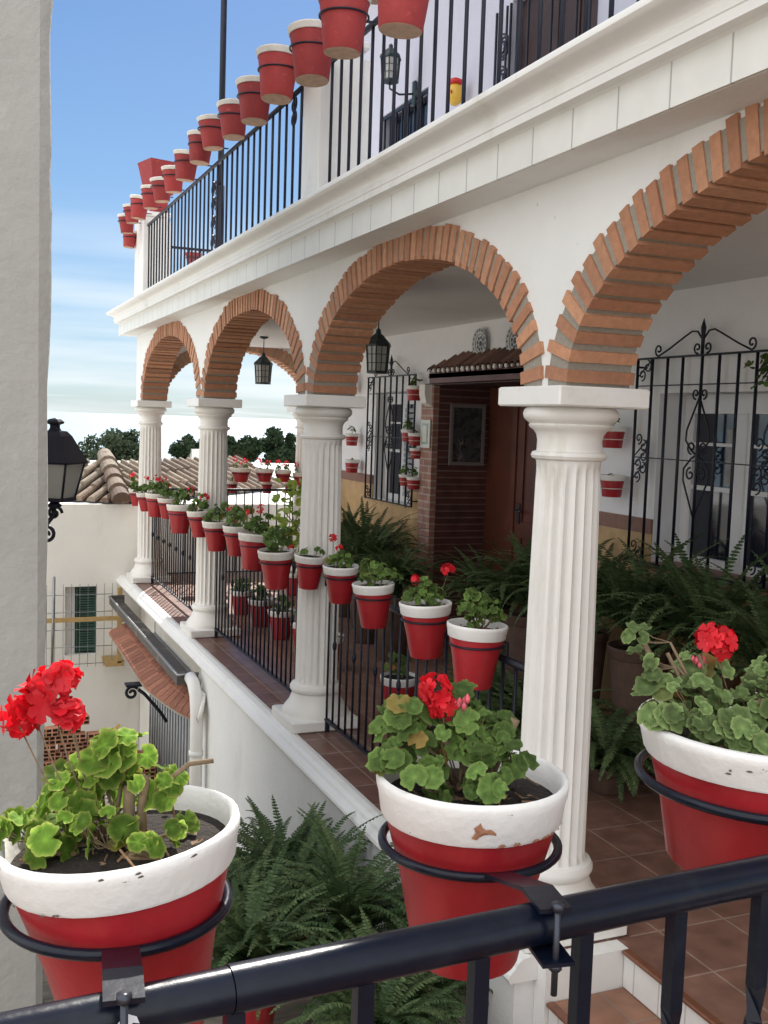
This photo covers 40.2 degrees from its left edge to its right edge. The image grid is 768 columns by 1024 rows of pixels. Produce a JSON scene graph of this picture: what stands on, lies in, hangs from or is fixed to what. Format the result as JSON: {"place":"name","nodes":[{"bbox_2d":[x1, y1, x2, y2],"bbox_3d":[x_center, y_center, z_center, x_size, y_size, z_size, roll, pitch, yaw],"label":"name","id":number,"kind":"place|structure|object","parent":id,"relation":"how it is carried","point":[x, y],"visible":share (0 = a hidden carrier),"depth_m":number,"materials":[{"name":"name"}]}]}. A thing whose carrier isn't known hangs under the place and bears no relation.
{"place":"outdoors","nodes":[
{"label":"outdoors","id":0,"kind":"place"},
{"bbox_2d":[47,411,296,462],"bbox_3d":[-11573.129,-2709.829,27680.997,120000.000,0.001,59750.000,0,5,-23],"label":"sea","id":1,"kind":"structure","parent":0,"point":[78,426],"depth_m":5460.76,"materials":[{"name":"liquid"}]},
{"bbox_2d":[47,0,319,419],"label":"sky","id":2,"kind":"structure","parent":0,"point":[130,79],"materials":[{"name":"blue"}]},
{"bbox_2d":[42,869,331,1023],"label":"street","id":3,"kind":"structure","parent":0,"point":[284,1013],"depth_m":4.71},
{"bbox_2d":[0,0,52,1011],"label":"neighbour house","id":4,"kind":"structure","parent":3,"relation":"on","point":[25,197],"depth_m":4.25,"materials":[{"name":"paint"}]},
{"bbox_2d":[47,418,87,541],"bbox_3d":[-1.982,-0.149,6.245,0.338,0.825,0.289,3,5,8],"label":"street lantern","id":5,"kind":"object","parent":4,"relation":"attached to","point":[67,460],"visible":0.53,"depth_m":6.16,"materials":[{"name":"black metal"}]},
{"bbox_2d":[45,448,294,749],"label":"cream house","id":6,"kind":"structure","parent":3,"relation":"on","point":[91,550],"depth_m":12.97,"materials":[{"name":"paint"}]},
{"bbox_2d":[65,586,95,653],"bbox_3d":[-3.767,1.321,12.996,0.380,0.850,0.110,0,5,-23],"label":"window","id":7,"kind":"structure","parent":6,"relation":"in","point":[80,603],"depth_m":12.96,"materials":[{"name":"green wood"}]},
{"bbox_2d":[215,856,286,957],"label":"potted fern","id":8,"kind":"object","parent":3,"relation":"on","point":[243,874],"visible":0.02,"depth_m":4.83,"materials":[{"name":"green plant"}]},
{"bbox_2d":[223,839,316,947],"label":"potted fern","id":9,"kind":"object","parent":3,"relation":"on","point":[235,865],"visible":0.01,"depth_m":5.02,"materials":[{"name":"green plant"}]},
{"bbox_2d":[230,796,341,869],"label":"potted fern","id":10,"kind":"object","parent":3,"relation":"on","point":[301,833],"visible":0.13,"depth_m":5.76,"materials":[{"name":"green plant"}]},
{"bbox_2d":[211,842,364,1023],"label":"potted fern","id":11,"kind":"object","parent":3,"relation":"on","point":[237,923],"visible":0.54,"depth_m":4.35,"materials":[{"name":"green plant"}]},
{"bbox_2d":[230,794,401,944],"bbox_3d":[-0.405,1.855,5.167,1.008,0.752,1.129,2,5,2],"label":"potted fern","id":12,"kind":"object","parent":3,"relation":"on","point":[305,854],"visible":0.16,"depth_m":5.27,"materials":[{"name":"green plant"}]},
{"bbox_2d":[239,803,408,1000],"bbox_3d":[-0.129,1.722,4.584,0.977,0.775,1.064,5,6,34],"label":"potted fern","id":13,"kind":"object","parent":3,"relation":"on","point":[372,897],"visible":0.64,"depth_m":4.53,"materials":[{"name":"green plant"}]},
{"bbox_2d":[269,905,465,1023],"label":"potted fern","id":14,"kind":"object","parent":3,"relation":"on","point":[426,988],"visible":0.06,"depth_m":4.07,"materials":[{"name":"green plant"}]},
{"bbox_2d":[288,937,465,1023],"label":"potted fern","id":15,"kind":"object","parent":3,"relation":"on","point":[388,998],"visible":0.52,"depth_m":3.81,"materials":[{"name":"green plant"}]},
{"bbox_2d":[336,895,492,1023],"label":"potted fern","id":16,"kind":"object","parent":3,"relation":"on","point":[458,994],"visible":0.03,"depth_m":4.20,"materials":[{"name":"green plant"}]},
{"bbox_2d":[106,0,767,1023],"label":"arcaded house","id":17,"kind":"structure","parent":3,"relation":"on","point":[582,216],"depth_m":6.19,"materials":[{"name":"paint"}]},
{"bbox_2d":[137,158,174,212],"bbox_3d":[-2.584,-3.701,12.047,0.370,0.588,0.370,-2,6,-37],"label":"square planter","id":18,"kind":"object","parent":17,"relation":"on","point":[149,168],"visible":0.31,"depth_m":11.89,"materials":[{"name":"red ceramic"}]},
{"bbox_2d":[129,494,201,611],"bbox_3d":[-2.321,0.436,11.065,0.315,1.080,3.638,0,5,-23],"label":"terrace railing","id":19,"kind":"object","parent":17,"relation":"on","point":[163,526],"visible":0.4,"depth_m":11.26,"materials":[{"name":"black metal"}]},
{"bbox_2d":[128,472,138,505],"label":"potted geranium","id":20,"kind":"object","parent":19,"relation":"attached to","point":[134,484],"visible":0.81,"depth_m":12.56,"materials":[{"name":"red ceramic"}]},
{"bbox_2d":[133,477,152,511],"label":"potted geranium","id":21,"kind":"object","parent":19,"relation":"attached to","point":[140,494],"visible":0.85,"depth_m":12.00,"materials":[{"name":"red ceramic"}]},
{"bbox_2d":[145,474,166,516],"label":"potted geranium","id":22,"kind":"object","parent":19,"relation":"attached to","point":[153,509],"visible":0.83,"depth_m":11.24,"materials":[{"name":"red ceramic"}]},
{"bbox_2d":[157,482,174,518],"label":"potted geranium","id":23,"kind":"object","parent":19,"relation":"attached to","point":[166,494],"visible":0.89,"depth_m":10.79,"materials":[{"name":"red ceramic"}]},
{"bbox_2d":[166,486,193,533],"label":"potted geranium","id":24,"kind":"object","parent":19,"relation":"attached to","point":[179,524],"visible":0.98,"depth_m":10.03,"materials":[{"name":"red ceramic"}]},
{"bbox_2d":[186,492,209,537],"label":"potted geranium","id":25,"kind":"object","parent":19,"relation":"attached to","point":[197,528],"visible":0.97,"depth_m":9.38,"materials":[{"name":"red ceramic"}]},
{"bbox_2d":[118,63,303,287],"bbox_3d":[-1.821,-2.609,9.452,0.372,1.012,6.532,0,5,-23],"label":"balcony railing","id":26,"kind":"object","parent":17,"relation":"on","point":[253,131],"visible":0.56,"depth_m":8.62,"materials":[{"name":"black metal"}]},
{"bbox_2d":[117,214,133,233],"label":"flower pot","id":27,"kind":"object","parent":26,"relation":"attached to","point":[125,228],"visible":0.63,"depth_m":11.94,"materials":[{"name":"ceramic"}]},
{"bbox_2d":[130,194,147,219],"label":"flower pot","id":28,"kind":"object","parent":26,"relation":"attached to","point":[138,211],"visible":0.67,"depth_m":11.05,"materials":[{"name":"ceramic"}]},
{"bbox_2d":[140,185,158,209],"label":"flower pot","id":29,"kind":"object","parent":26,"relation":"attached to","point":[149,203],"visible":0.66,"depth_m":10.49,"materials":[{"name":"ceramic"}]},
{"bbox_2d":[149,176,169,202],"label":"flower pot","id":30,"kind":"object","parent":26,"relation":"attached to","point":[160,194],"visible":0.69,"depth_m":10.01,"materials":[{"name":"ceramic"}]},
{"bbox_2d":[161,165,182,193],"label":"flower pot","id":31,"kind":"object","parent":26,"relation":"attached to","point":[172,184],"visible":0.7,"depth_m":9.47,"materials":[{"name":"ceramic"}]},
{"bbox_2d":[173,149,196,181],"bbox_3d":[-1.696,-2.960,8.991,0.233,0.237,0.233,5,7,-5],"label":"flower pot","id":32,"kind":"object","parent":26,"relation":"attached to","point":[185,171],"visible":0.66,"depth_m":8.92,"materials":[{"name":"ceramic"}]},
{"bbox_2d":[187,129,210,165],"bbox_3d":[-1.483,-2.935,8.479,0.231,0.235,0.231,4,3,-2],"label":"flower pot","id":33,"kind":"object","parent":26,"relation":"attached to","point":[199,155],"visible":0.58,"depth_m":8.41,"materials":[{"name":"ceramic"}]},
{"bbox_2d":[197,114,223,150],"bbox_3d":[-1.333,-2.943,8.161,0.230,0.234,0.230,0,6,31],"label":"flower pot","id":34,"kind":"object","parent":26,"relation":"attached to","point":[212,138],"visible":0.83,"depth_m":8.09,"materials":[{"name":"ceramic"}]},
{"bbox_2d":[216,98,245,140],"bbox_3d":[-1.084,-2.813,7.551,0.237,0.241,0.237,0,3,18],"label":"flower pot","id":35,"kind":"object","parent":26,"relation":"attached to","point":[233,127],"visible":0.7,"depth_m":7.47,"materials":[{"name":"ceramic"}]},
{"bbox_2d":[235,75,269,125],"bbox_3d":[-0.864,-2.738,7.013,0.260,0.264,0.260,3,3,39],"label":"flower pot","id":36,"kind":"object","parent":26,"relation":"attached to","point":[254,109],"visible":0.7,"depth_m":6.93,"materials":[{"name":"ceramic"}]},
{"bbox_2d":[256,44,294,104],"bbox_3d":[-0.659,-2.701,6.509,0.284,0.288,0.284,2,2,-34],"label":"flower pot","id":37,"kind":"object","parent":26,"relation":"attached to","point":[277,83],"visible":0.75,"depth_m":6.42,"materials":[{"name":"ceramic"}]},
{"bbox_2d":[215,0,226,247],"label":"flag pole","id":38,"kind":"object","parent":17,"relation":"on","point":[223,33],"visible":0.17,"depth_m":12.23,"materials":[{"name":"black metal"}]},
{"bbox_2d":[166,473,298,573],"bbox_3d":[-1.830,0.129,13.038,1.814,1.245,0.374,0,5,-23],"label":"end railing","id":39,"kind":"object","parent":17,"relation":"on","point":[234,489],"visible":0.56,"depth_m":13.04,"materials":[{"name":"black metal"}]},
{"bbox_2d":[230,456,251,481],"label":"potted geranium","id":40,"kind":"object","parent":39,"relation":"attached to","point":[243,475],"visible":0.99,"depth_m":12.86,"materials":[{"name":"red ceramic"}]},
{"bbox_2d":[255,458,273,481],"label":"potted geranium","id":41,"kind":"object","parent":39,"relation":"attached to","point":[267,473],"visible":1,"depth_m":12.98,"materials":[{"name":"red ceramic"}]},
{"bbox_2d":[274,460,291,481],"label":"potted geranium","id":42,"kind":"object","parent":39,"relation":"attached to","point":[279,472],"visible":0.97,"depth_m":13.08,"materials":[{"name":"red ceramic"}]},
{"bbox_2d":[203,529,297,692],"bbox_3d":[-1.140,0.716,8.254,0.305,1.082,2.670,0,5,-23],"label":"terrace railing","id":43,"kind":"object","parent":17,"relation":"on","point":[255,661],"visible":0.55,"depth_m":8.28,"materials":[{"name":"black metal"}]},
{"bbox_2d":[202,501,231,551],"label":"potted geranium","id":44,"kind":"object","parent":43,"relation":"attached to","point":[216,541],"visible":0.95,"depth_m":8.75,"materials":[{"name":"red ceramic"}]},
{"bbox_2d":[222,505,254,556],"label":"potted geranium","id":45,"kind":"object","parent":43,"relation":"attached to","point":[233,543],"visible":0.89,"depth_m":8.16,"materials":[{"name":"red ceramic"}]},
{"bbox_2d":[238,504,273,570],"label":"potted geranium","id":46,"kind":"object","parent":43,"relation":"attached to","point":[250,559],"visible":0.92,"depth_m":7.61,"materials":[{"name":"red ceramic"}]},
{"bbox_2d":[257,525,294,589],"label":"potted geranium","id":47,"kind":"object","parent":43,"relation":"attached to","point":[275,577],"visible":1,"depth_m":7.15,"materials":[{"name":"red ceramic"}]},
{"bbox_2d":[254,336,272,384],"bbox_3d":[-1.291,-1.624,11.249,0.215,0.507,0.186,0,5,-23],"label":"hanging lantern","id":48,"kind":"object","parent":17,"relation":"hanging from","point":[263,364],"visible":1,"depth_m":11.20,"materials":[{"name":"black glass"}]},
{"bbox_2d":[366,322,390,373],"bbox_3d":[-0.043,-1.299,7.928,0.215,0.502,0.186,0,5,-23],"label":"hanging lantern","id":49,"kind":"object","parent":17,"relation":"hanging from","point":[378,346],"visible":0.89,"depth_m":7.88,"materials":[{"name":"black glass"}]},
{"bbox_2d":[380,43,417,106],"bbox_3d":[0.135,-4.136,9.929,0.392,0.540,0.193,0,5,-23],"label":"wall lantern","id":50,"kind":"object","parent":17,"relation":"attached to","point":[389,53],"depth_m":9.84,"materials":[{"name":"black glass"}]},
{"bbox_2d":[384,392,413,502],"bbox_3d":[0.223,-0.657,10.624,0.077,1.100,0.966,0,5,-23],"label":"window","id":51,"kind":"structure","parent":17,"relation":"in","point":[411,406],"depth_m":10.81,"materials":[{"name":"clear glass"}]},
{"bbox_2d":[383,88,428,149],"bbox_3d":[0.256,-3.456,10.374,0.150,1.118,1.136,0,5,-23],"label":"upper window","id":52,"kind":"structure","parent":17,"relation":"in","point":[412,111],"depth_m":10.37,"materials":[{"name":"black glass"}]},
{"bbox_2d":[295,565,524,756],"bbox_3d":[-0.011,0.982,5.573,0.290,1.088,2.668,0,5,-23],"label":"terrace railing","id":53,"kind":"object","parent":17,"relation":"on","point":[505,658],"visible":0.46,"depth_m":6.01,"materials":[{"name":"black metal"}]},
{"bbox_2d":[294,546,326,589],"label":"potted geranium","id":54,"kind":"object","parent":53,"relation":"attached to","point":[308,578],"visible":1,"depth_m":6.62,"materials":[{"name":"red ceramic"}]},
{"bbox_2d":[323,534,358,603],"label":"potted geranium","id":55,"kind":"object","parent":53,"relation":"attached to","point":[337,565],"visible":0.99,"depth_m":6.11,"materials":[{"name":"red ceramic"}]},
{"bbox_2d":[352,558,403,628],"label":"potted geranium","id":56,"kind":"object","parent":53,"relation":"attached to","point":[372,614],"visible":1,"depth_m":5.62,"materials":[{"name":"red ceramic"}]},
{"bbox_2d":[399,563,455,659],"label":"potted geranium","id":57,"kind":"object","parent":53,"relation":"attached to","point":[430,604],"visible":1,"depth_m":4.96,"materials":[{"name":"red ceramic"}]},
{"bbox_2d":[447,587,507,690],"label":"potted geranium","id":58,"kind":"object","parent":53,"relation":"attached to","point":[470,630],"visible":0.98,"depth_m":4.46,"materials":[{"name":"red ceramic"}]},
{"bbox_2d":[406,376,419,400],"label":"wall pot","id":59,"kind":"object","parent":17,"relation":"attached to","point":[412,394],"depth_m":9.77,"materials":[{"name":"red ceramic"}]},
{"bbox_2d":[406,467,419,489],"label":"wall pot","id":60,"kind":"object","parent":17,"relation":"attached to","point":[413,482],"depth_m":9.83,"materials":[{"name":"red ceramic"}]},
{"bbox_2d":[420,419,430,447],"bbox_3d":[0.380,-0.723,9.698,0.018,0.260,0.200,0,5,-23],"label":"house plaque","id":61,"kind":"object","parent":17,"relation":"attached to","point":[425,432],"visible":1,"depth_m":9.67,"materials":[{"name":"white ceramic"}]},
{"bbox_2d":[450,77,461,105],"bbox_3d":[0.610,-3.603,8.994,0.150,0.231,0.150,0,5,-23],"label":"ceramic ornament","id":62,"kind":"object","parent":17,"relation":"on","point":[455,90],"visible":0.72,"depth_m":8.94,"materials":[{"name":"yellow ceramic"}]},
{"bbox_2d":[289,0,639,182],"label":"balcony railing","id":63,"kind":"object","parent":17,"relation":"on","point":[371,25],"visible":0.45,"depth_m":5.12,"materials":[{"name":"black metal"}]},
{"bbox_2d":[287,19,331,86],"bbox_3d":[-0.404,-2.571,5.912,0.284,0.288,0.284,1,1,14],"label":"flower pot","id":64,"kind":"object","parent":63,"relation":"attached to","point":[312,64],"visible":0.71,"depth_m":5.82,"materials":[{"name":"ceramic"}]},
{"bbox_2d":[318,0,371,59],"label":"flower pot","id":65,"kind":"object","parent":63,"relation":"attached to","point":[343,30],"visible":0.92,"depth_m":5.37,"materials":[{"name":"ceramic"}]},
{"bbox_2d":[378,0,428,38],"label":"flower pot","id":66,"kind":"object","parent":63,"relation":"attached to","point":[401,19],"visible":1,"depth_m":4.66,"materials":[{"name":"red ceramic"}]},
{"bbox_2d":[448,404,485,465],"bbox_3d":[0.769,-0.710,9.698,0.360,0.560,0.020,0,5,-23],"label":"framed picture","id":67,"kind":"object","parent":17,"relation":"attached to","point":[467,436],"visible":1,"depth_m":9.70},
{"bbox_2d":[168,572,767,1023],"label":"terrace floor","id":68,"kind":"structure","parent":17,"relation":"on","point":[624,840],"depth_m":4.87,"materials":[{"name":"tile"}]},
{"bbox_2d":[230,577,251,614],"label":"potted geranium","id":69,"kind":"object","parent":68,"relation":"on","point":[240,596],"visible":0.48,"depth_m":10.63,"materials":[{"name":"red paint"}]},
{"bbox_2d":[248,583,272,626],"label":"potted geranium","id":70,"kind":"object","parent":68,"relation":"on","point":[263,595],"visible":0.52,"depth_m":10.04,"materials":[{"name":"red ceramic"}]},
{"bbox_2d":[259,478,301,595],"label":"leafy shrub","id":71,"kind":"object","parent":68,"relation":"on","point":[285,521],"visible":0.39,"depth_m":11.85,"materials":[{"name":"green plant"}]},
{"bbox_2d":[267,594,295,639],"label":"potted geranium","id":72,"kind":"object","parent":68,"relation":"on","point":[284,619],"visible":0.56,"depth_m":9.49,"materials":[{"name":"red paint"}]},
{"bbox_2d":[292,502,389,616],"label":"terrace fern","id":73,"kind":"object","parent":68,"relation":"on","point":[345,605],"visible":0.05,"depth_m":10.69,"materials":[{"name":"green plant"}]},
{"bbox_2d":[295,497,417,627],"bbox_3d":[-0.146,0.500,10.148,1.260,1.252,1.168,5,6,30],"label":"terrace fern","id":74,"kind":"object","parent":68,"relation":"on","point":[365,527],"visible":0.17,"depth_m":10.19,"materials":[{"name":"green plant"}]},
{"bbox_2d":[299,514,434,643],"bbox_3d":[-0.121,0.580,9.576,1.227,1.193,1.086,0,5,-23],"label":"terrace fern","id":75,"kind":"object","parent":68,"relation":"on","point":[375,540],"visible":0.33,"depth_m":9.44,"materials":[{"name":"green plant"}]},
{"bbox_2d":[353,536,444,660],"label":"terrace fern","id":76,"kind":"object","parent":68,"relation":"on","point":[404,568],"visible":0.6,"depth_m":8.78,"materials":[{"name":"green plant"}]},
{"bbox_2d":[380,652,418,699],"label":"potted geranium","id":77,"kind":"object","parent":68,"relation":"on","point":[411,688],"visible":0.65,"depth_m":7.13,"materials":[{"name":"red ceramic"}]},
{"bbox_2d":[436,647,523,709],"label":"terrace fern","id":78,"kind":"object","parent":68,"relation":"on","point":[497,678],"visible":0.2,"depth_m":6.99,"materials":[{"name":"green plant"}]},
{"bbox_2d":[437,543,529,668],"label":"terrace fern","id":79,"kind":"object","parent":68,"relation":"on","point":[467,566],"visible":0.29,"depth_m":7.67,"materials":[{"name":"green plant"}]},
{"bbox_2d":[451,531,604,686],"bbox_3d":[0.998,0.768,7.108,1.097,1.315,0.967,0,5,-23],"label":"terrace fern","id":80,"kind":"object","parent":68,"relation":"on","point":[516,637],"visible":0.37,"depth_m":7.02,"materials":[{"name":"green plant"}]},
{"bbox_2d":[473,669,623,750],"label":"terrace fern","id":81,"kind":"object","parent":68,"relation":"on","point":[495,703],"visible":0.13,"depth_m":6.29,"materials":[{"name":"green plant"}]},
{"bbox_2d":[493,533,679,707],"bbox_3d":[1.270,0.808,6.631,1.140,1.337,1.329,0,5,-23],"label":"terrace fern","id":82,"kind":"object","parent":68,"relation":"on","point":[601,638],"visible":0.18,"depth_m":6.53,"materials":[{"name":"green plant"}]},
{"bbox_2d":[519,696,654,803],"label":"terrace fern","id":83,"kind":"object","parent":68,"relation":"on","point":[614,752],"visible":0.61,"depth_m":5.73,"materials":[{"name":"green plant"}]},
{"bbox_2d":[518,531,744,774],"bbox_3d":[1.553,0.816,6.181,1.295,1.416,1.270,0,5,-23],"label":"terrace fern","id":84,"kind":"object","parent":68,"relation":"on","point":[626,670],"visible":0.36,"depth_m":6.04,"materials":[{"name":"green plant"}]},
{"bbox_2d":[595,528,767,689],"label":"terrace fern","id":85,"kind":"object","parent":68,"relation":"on","point":[706,587],"visible":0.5,"depth_m":5.57,"materials":[{"name":"green plant"}]},
{"bbox_2d":[670,550,767,691],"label":"terrace fern","id":86,"kind":"object","parent":68,"relation":"on","point":[757,639],"visible":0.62,"depth_m":5.08,"materials":[{"name":"green plant"}]},
{"bbox_2d":[472,328,486,352],"bbox_3d":[0.803,-1.408,8.772,0.026,0.250,0.250,0,5,-23],"label":"wall plate","id":87,"kind":"object","parent":17,"relation":"attached to","point":[479,341],"depth_m":8.78,"materials":[{"name":"white ceramic"}]},
{"bbox_2d":[511,407,536,607],"bbox_3d":[1.323,0.146,8.949,0.121,2.260,0.840,0,5,-23],"label":"door","id":88,"kind":"structure","parent":17,"relation":"in","point":[527,438],"depth_m":9.18,"materials":[{"name":"brown wood"}]},
{"bbox_2d":[493,0,597,85],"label":"balcony door","id":89,"kind":"structure","parent":17,"relation":"in","point":[573,26],"depth_m":8.00,"materials":[{"name":"brown wood"}]},
{"bbox_2d":[600,473,625,496],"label":"wall pot","id":90,"kind":"object","parent":17,"relation":"attached to","point":[612,485],"depth_m":6.84,"materials":[{"name":"red ceramic"}]},
{"bbox_2d":[602,418,626,447],"bbox_3d":[1.503,-0.534,6.888,0.172,0.228,0.172,3,5,15],"label":"wall pot","id":91,"kind":"object","parent":17,"relation":"attached to","point":[613,437],"depth_m":6.83,"materials":[{"name":"red ceramic"}]},
{"bbox_2d":[677,393,767,576],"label":"window","id":92,"kind":"structure","parent":17,"relation":"in","point":[758,503],"depth_m":6.38,"materials":[{"name":"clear glass"}]},
{"bbox_2d":[744,353,767,389],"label":"hanging greenery","id":93,"kind":"object","parent":17,"relation":"hanging from","point":[764,369],"visible":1,"depth_m":5.60,"materials":[{"name":"green plant"}]},
{"bbox_2d":[546,949,723,1023],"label":"stairs","id":94,"kind":"structure","parent":3,"relation":"on","point":[635,998],"depth_m":3.91,"materials":[{"name":"tile"}]},
{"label":"hillside","id":95,"kind":"structure","parent":0,"visible":0},
{"bbox_2d":[78,427,139,460],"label":"eucalyptus tree","id":96,"kind":"object","parent":95,"relation":"on","point":[118,444],"visible":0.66,"depth_m":57.76,"materials":[{"name":"green plant"}]},
{"bbox_2d":[167,433,199,458],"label":"round pine","id":97,"kind":"object","parent":95,"relation":"on","point":[183,448],"visible":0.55,"depth_m":61.38,"materials":[{"name":"green plant"}]},
{"bbox_2d":[227,434,262,461],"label":"round pine","id":98,"kind":"object","parent":95,"relation":"on","point":[250,448],"visible":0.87,"depth_m":61.08,"materials":[{"name":"green plant"}]},
{"bbox_2d":[259,426,295,462],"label":"round pine","id":99,"kind":"object","parent":95,"relation":"on","point":[275,446],"visible":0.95,"depth_m":62.76,"materials":[{"name":"green plant"}]},
{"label":"landing","id":100,"kind":"structure","parent":0,"visible":0},
{"bbox_2d":[0,748,767,1023],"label":"handrail","id":101,"kind":"object","parent":100,"relation":"on","point":[544,921],"visible":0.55,"depth_m":1.28,"materials":[{"name":"black metal"}]},
{"bbox_2d":[0,659,239,1023],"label":"potted geranium","id":102,"kind":"object","parent":101,"relation":"attached to","point":[105,843],"visible":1,"depth_m":1.27,"materials":[{"name":"red paint"}]},
{"bbox_2d":[365,672,569,980],"bbox_3d":[0.126,0.475,1.641,0.317,0.451,0.300,2,5,0],"label":"potted geranium","id":103,"kind":"object","parent":101,"relation":"attached to","point":[463,790],"visible":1,"depth_m":1.57,"materials":[{"name":"red paint"}]},
{"bbox_2d":[621,620,767,869],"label":"potted geranium","id":104,"kind":"object","parent":101,"relation":"attached to","point":[704,736],"visible":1,"depth_m":1.74,"materials":[{"name":"red paint"}]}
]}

